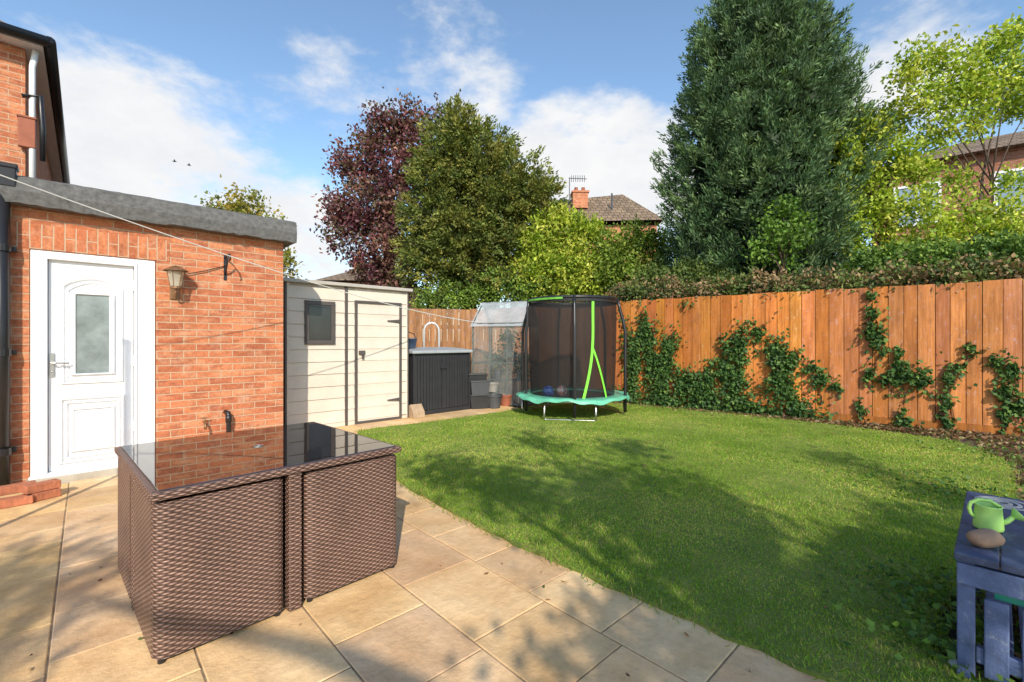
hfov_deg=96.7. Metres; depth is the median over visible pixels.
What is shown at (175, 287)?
wall lantern
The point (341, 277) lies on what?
house
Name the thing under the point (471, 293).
shrub
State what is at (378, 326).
door
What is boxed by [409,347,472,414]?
storage box
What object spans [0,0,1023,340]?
sky
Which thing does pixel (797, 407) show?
ivy
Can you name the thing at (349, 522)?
wicker chair
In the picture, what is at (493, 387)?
plant pot
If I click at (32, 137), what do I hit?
brick house
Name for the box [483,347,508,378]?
potted plant
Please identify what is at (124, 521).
wicker chair
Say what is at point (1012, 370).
ivy
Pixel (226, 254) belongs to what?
washing line
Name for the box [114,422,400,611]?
wicker table
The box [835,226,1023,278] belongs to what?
hedge
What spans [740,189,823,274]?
shrub
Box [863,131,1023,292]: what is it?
neighbour house
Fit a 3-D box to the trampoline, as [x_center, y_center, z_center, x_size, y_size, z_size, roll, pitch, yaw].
[1.079,0.275,8.152,2.017,2.046,2.018,0,0,0]
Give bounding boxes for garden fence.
[409,308,500,389]
[501,278,1023,435]
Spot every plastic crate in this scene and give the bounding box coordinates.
[469,373,487,380]
[470,380,490,394]
[470,394,489,408]
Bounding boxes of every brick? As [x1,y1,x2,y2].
[0,480,35,495]
[0,494,32,508]
[22,478,60,494]
[32,488,60,501]
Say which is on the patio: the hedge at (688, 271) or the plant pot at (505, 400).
the plant pot at (505, 400)
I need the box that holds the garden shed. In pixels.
[283,277,412,426]
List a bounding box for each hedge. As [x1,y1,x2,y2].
[602,266,771,308]
[628,251,737,289]
[745,250,1023,308]
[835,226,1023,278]
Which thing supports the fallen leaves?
on the soil bed
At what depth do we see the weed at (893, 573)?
2.23 m
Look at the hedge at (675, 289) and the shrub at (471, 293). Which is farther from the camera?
the shrub at (471, 293)
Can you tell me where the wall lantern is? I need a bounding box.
[163,265,187,298]
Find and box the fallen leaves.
[29,401,1023,681]
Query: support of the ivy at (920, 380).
attached to the garden fence at (705, 322)
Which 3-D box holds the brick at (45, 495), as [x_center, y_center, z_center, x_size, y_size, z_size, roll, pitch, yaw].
[-3.869,1.268,3.744,0.100,0.065,0.210,0,0,22]
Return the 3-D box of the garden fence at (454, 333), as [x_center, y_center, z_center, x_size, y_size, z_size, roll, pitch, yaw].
[-3.575,0.220,11.243,6.634,2.059,0.070,0,0,-6]
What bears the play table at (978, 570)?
on the patio
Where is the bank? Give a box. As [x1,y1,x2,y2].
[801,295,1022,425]
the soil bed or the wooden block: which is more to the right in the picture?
the soil bed
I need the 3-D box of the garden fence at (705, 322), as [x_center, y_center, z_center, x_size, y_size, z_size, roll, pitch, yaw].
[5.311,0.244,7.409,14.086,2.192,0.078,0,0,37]
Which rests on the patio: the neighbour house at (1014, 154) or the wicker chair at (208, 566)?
the wicker chair at (208, 566)
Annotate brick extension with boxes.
[0,175,296,483]
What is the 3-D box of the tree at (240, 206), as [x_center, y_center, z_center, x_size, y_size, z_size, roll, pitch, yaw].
[-8.236,-1.815,14.135,3.796,6.246,2.272,0,0,0]
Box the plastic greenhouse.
[470,301,529,405]
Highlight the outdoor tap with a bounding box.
[201,417,207,429]
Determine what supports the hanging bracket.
attached to the brick extension
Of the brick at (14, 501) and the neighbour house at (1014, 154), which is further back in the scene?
the neighbour house at (1014, 154)
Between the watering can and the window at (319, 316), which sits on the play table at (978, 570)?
the watering can
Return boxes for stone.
[966,528,1004,547]
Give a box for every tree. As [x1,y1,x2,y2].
[194,173,311,278]
[309,87,451,302]
[388,89,572,371]
[649,0,898,282]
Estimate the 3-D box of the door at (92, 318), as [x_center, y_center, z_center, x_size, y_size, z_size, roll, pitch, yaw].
[-4.003,0.210,4.389,0.900,2.056,0.150,0,0,-43]
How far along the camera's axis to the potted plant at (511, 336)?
9.94 m
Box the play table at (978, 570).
[954,491,1023,681]
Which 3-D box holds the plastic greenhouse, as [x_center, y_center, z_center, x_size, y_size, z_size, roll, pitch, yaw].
[-0.120,0.229,9.750,1.184,2.142,1.144,0,0,20]
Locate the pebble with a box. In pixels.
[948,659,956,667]
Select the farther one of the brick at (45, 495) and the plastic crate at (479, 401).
the plastic crate at (479, 401)
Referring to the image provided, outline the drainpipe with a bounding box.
[0,161,18,485]
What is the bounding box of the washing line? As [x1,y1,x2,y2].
[0,175,478,322]
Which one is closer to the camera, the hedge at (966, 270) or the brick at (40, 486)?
the brick at (40, 486)
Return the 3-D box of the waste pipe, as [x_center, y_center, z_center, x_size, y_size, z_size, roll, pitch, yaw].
[-3.166,1.033,5.067,0.097,0.534,0.062,0,0,29]
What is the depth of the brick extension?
4.53 m
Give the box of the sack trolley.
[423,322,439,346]
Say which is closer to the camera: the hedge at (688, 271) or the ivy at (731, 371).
the ivy at (731, 371)
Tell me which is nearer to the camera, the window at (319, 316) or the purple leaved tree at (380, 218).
the window at (319, 316)
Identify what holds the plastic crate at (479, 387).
on the plastic crate at (479, 401)
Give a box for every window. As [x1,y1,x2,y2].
[304,300,334,343]
[894,182,940,226]
[994,167,1023,213]
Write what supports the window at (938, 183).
in the neighbour house at (1014, 154)
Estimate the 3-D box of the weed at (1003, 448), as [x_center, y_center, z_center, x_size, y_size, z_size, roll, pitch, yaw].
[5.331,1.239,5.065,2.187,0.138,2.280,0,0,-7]
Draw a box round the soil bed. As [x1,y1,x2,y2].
[490,392,1023,681]
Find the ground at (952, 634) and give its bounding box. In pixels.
[429,341,1019,681]
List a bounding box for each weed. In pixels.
[805,541,1019,655]
[828,462,1023,523]
[840,594,1021,681]
[851,429,1023,472]
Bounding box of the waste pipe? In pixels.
[223,410,231,432]
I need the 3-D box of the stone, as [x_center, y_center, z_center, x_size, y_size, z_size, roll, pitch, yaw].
[1.849,0.769,1.777,0.119,0.071,0.077,0,0,10]
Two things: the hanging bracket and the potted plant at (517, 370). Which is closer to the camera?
the hanging bracket
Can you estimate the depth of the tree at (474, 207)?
12.36 m
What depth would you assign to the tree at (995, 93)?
8.89 m
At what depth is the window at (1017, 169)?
15.10 m
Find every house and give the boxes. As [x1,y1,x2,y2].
[0,20,69,183]
[316,251,420,337]
[553,175,662,280]
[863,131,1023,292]
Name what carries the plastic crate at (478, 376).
on the plastic crate at (479, 387)
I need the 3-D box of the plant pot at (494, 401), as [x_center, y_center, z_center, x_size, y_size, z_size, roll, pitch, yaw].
[-0.343,1.170,8.830,0.324,0.260,0.324,0,0,0]
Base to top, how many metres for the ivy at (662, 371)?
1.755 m
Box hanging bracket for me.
[185,254,230,279]
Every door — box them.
[28,250,154,480]
[354,300,401,424]
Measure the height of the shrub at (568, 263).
5.224 m
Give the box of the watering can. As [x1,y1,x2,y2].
[967,498,1023,532]
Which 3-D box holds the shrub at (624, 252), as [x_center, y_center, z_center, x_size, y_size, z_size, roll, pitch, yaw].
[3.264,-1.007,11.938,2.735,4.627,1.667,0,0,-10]
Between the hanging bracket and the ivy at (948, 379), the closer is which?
the hanging bracket
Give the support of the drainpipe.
attached to the brick extension
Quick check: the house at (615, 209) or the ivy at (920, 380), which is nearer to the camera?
the ivy at (920, 380)
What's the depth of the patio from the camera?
2.09 m
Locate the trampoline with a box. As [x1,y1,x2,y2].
[516,295,629,420]
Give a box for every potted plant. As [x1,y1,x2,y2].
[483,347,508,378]
[492,326,520,356]
[504,348,529,379]
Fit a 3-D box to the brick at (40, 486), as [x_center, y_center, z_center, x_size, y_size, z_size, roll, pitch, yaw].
[-3.884,1.200,3.759,0.100,0.065,0.210,0,0,26]
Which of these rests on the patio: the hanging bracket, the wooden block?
the wooden block
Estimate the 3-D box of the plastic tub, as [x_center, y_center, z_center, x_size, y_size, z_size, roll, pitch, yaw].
[-1.883,-0.023,8.285,0.330,0.297,0.330,0,0,-43]
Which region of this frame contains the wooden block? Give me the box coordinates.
[409,404,424,417]
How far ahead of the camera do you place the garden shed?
6.98 m
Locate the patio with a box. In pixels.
[0,405,985,681]
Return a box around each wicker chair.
[118,458,240,598]
[134,477,282,664]
[280,454,395,601]
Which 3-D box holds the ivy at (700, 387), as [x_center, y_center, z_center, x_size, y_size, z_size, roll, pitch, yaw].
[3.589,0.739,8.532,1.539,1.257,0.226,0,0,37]
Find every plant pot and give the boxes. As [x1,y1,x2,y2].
[488,394,502,408]
[489,382,498,391]
[501,394,512,405]
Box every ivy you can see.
[615,290,665,405]
[637,320,702,407]
[672,347,747,411]
[696,300,790,414]
[746,307,844,419]
[851,286,905,420]
[862,350,936,428]
[935,341,980,429]
[973,347,1023,435]
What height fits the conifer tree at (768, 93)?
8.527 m
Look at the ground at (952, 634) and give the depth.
2.12 m
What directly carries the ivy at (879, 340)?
attached to the garden fence at (705, 322)
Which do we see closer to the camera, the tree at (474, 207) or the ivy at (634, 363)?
the ivy at (634, 363)
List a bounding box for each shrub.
[409,255,556,318]
[499,200,617,299]
[585,214,676,292]
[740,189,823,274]
[813,90,940,259]
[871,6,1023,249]
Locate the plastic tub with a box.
[409,332,417,347]
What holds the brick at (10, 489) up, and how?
on the brick at (14, 501)

